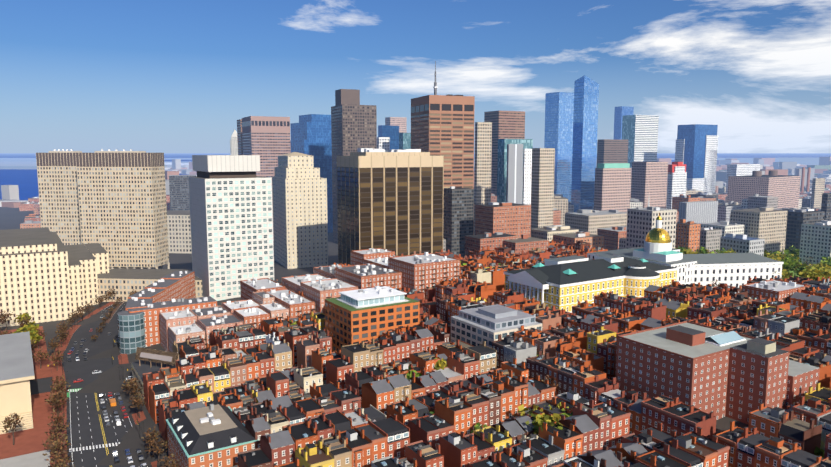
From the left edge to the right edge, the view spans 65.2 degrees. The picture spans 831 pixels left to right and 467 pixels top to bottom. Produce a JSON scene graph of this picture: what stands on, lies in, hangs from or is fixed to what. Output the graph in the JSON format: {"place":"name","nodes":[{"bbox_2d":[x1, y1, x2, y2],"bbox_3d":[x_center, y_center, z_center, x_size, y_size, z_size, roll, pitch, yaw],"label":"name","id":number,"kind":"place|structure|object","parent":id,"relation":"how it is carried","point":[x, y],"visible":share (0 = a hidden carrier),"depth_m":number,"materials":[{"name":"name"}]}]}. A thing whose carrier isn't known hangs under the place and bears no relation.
{"place":"outdoors","nodes":[
{"label":"outdoors","id":0,"kind":"place"},
{"bbox_2d":[0,260,808,466],"bbox_3d":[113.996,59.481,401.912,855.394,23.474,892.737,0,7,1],"label":"street","id":1,"kind":"structure","parent":0,"point":[93,440],"depth_m":305.68,"materials":[{"name":"grey asphalt"}]},
{"bbox_2d":[67,309,146,466],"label":"cars","id":2,"kind":"object","parent":1,"relation":"on","point":[112,401],"visible":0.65,"depth_m":308.35,"materials":[{"name":"paint"}]},
{"bbox_2d":[0,157,818,168],"bbox_3d":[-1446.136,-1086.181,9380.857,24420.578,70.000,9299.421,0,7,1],"label":"shore ground","id":3,"kind":"structure","parent":0,"point":[808,160],"depth_m":6460.67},
{"bbox_2d":[0,153,830,466],"bbox_3d":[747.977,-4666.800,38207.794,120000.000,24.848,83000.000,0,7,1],"label":"ground","id":4,"kind":"structure","parent":0,"point":[112,381],"depth_m":374.06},
{"bbox_2d":[0,227,108,433],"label":"side buildings","id":5,"kind":"structure","parent":4,"relation":"on","point":[46,275],"depth_m":460.59,"materials":[{"name":"concrete"}]},
{"bbox_2d":[36,149,202,301],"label":"office building","id":6,"kind":"structure","parent":4,"relation":"on","point":[112,204],"depth_m":605.50,"materials":[{"name":"beige concrete"}]},
{"bbox_2d":[188,155,273,300],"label":"high-rise building","id":7,"kind":"structure","parent":4,"relation":"on","point":[231,212],"depth_m":505.73,"materials":[{"name":"white concrete"}]},
{"bbox_2d":[272,152,327,268],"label":"high-rise building","id":8,"kind":"structure","parent":4,"relation":"on","point":[299,195],"depth_m":670.12,"materials":[{"name":"concrete"}]},
{"bbox_2d":[337,148,443,264],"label":"office tower","id":9,"kind":"structure","parent":4,"relation":"on","point":[391,200],"depth_m":542.93,"materials":[{"name":"beige glass"}]},
{"bbox_2d":[0,245,830,466],"bbox_3d":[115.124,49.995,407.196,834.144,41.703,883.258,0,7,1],"label":"trees","id":10,"kind":"object","parent":4,"relation":"on","point":[790,258],"visible":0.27,"depth_m":321.08,"materials":[{"name":"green plant"}]},
{"bbox_2d":[0,157,830,207],"bbox_3d":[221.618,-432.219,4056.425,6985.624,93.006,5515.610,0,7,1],"label":"city","id":11,"kind":"object","parent":4,"relation":"on","point":[10,193],"visible":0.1,"depth_m":2946.76},
{"bbox_2d":[19,175,830,264],"bbox_3d":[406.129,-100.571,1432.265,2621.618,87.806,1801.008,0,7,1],"label":"mid-rise buildings","id":12,"kind":"structure","parent":4,"relation":"on","point":[757,224],"depth_m":655.30,"materials":[{"name":"beige concrete"}]},
{"bbox_2d":[411,61,474,188],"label":"skyscraper","id":13,"kind":"structure","parent":4,"relation":"on","point":[442,125],"depth_m":658.01,"materials":[{"name":"stone"}]},
{"bbox_2d":[117,248,819,466],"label":"apartment buildings","id":14,"kind":"structure","parent":4,"relation":"on","point":[721,373],"depth_m":330.76,"materials":[{"name":"red brick"}]},
{"bbox_2d":[143,240,830,466],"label":"row houses","id":15,"kind":"structure","parent":4,"relation":"on","point":[307,411],"depth_m":269.02,"materials":[{"name":"brick"}]},
{"bbox_2d":[504,213,783,312],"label":"state house","id":16,"kind":"structure","parent":4,"relation":"on","point":[569,282],"depth_m":427.26,"materials":[{"name":"yellow brick"}]},
{"bbox_2d":[0,154,830,199],"bbox_3d":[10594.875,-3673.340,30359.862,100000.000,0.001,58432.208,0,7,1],"label":"harbour water","id":17,"kind":"structure","parent":0,"point":[25,181],"depth_m":4350.92,"materials":[{"name":"blue liquid"}]},
{"bbox_2d":[0,0,830,152],"label":"sky","id":18,"kind":"structure","parent":0,"point":[86,76],"materials":[{"name":"blue"}]},
{"bbox_2d":[230,75,830,243],"bbox_3d":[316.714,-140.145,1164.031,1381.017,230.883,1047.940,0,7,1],"label":"downtown skyscrapers","id":19,"kind":"structure","parent":0,"point":[512,165],"depth_m":944.60,"materials":[{"name":"blue glass"}]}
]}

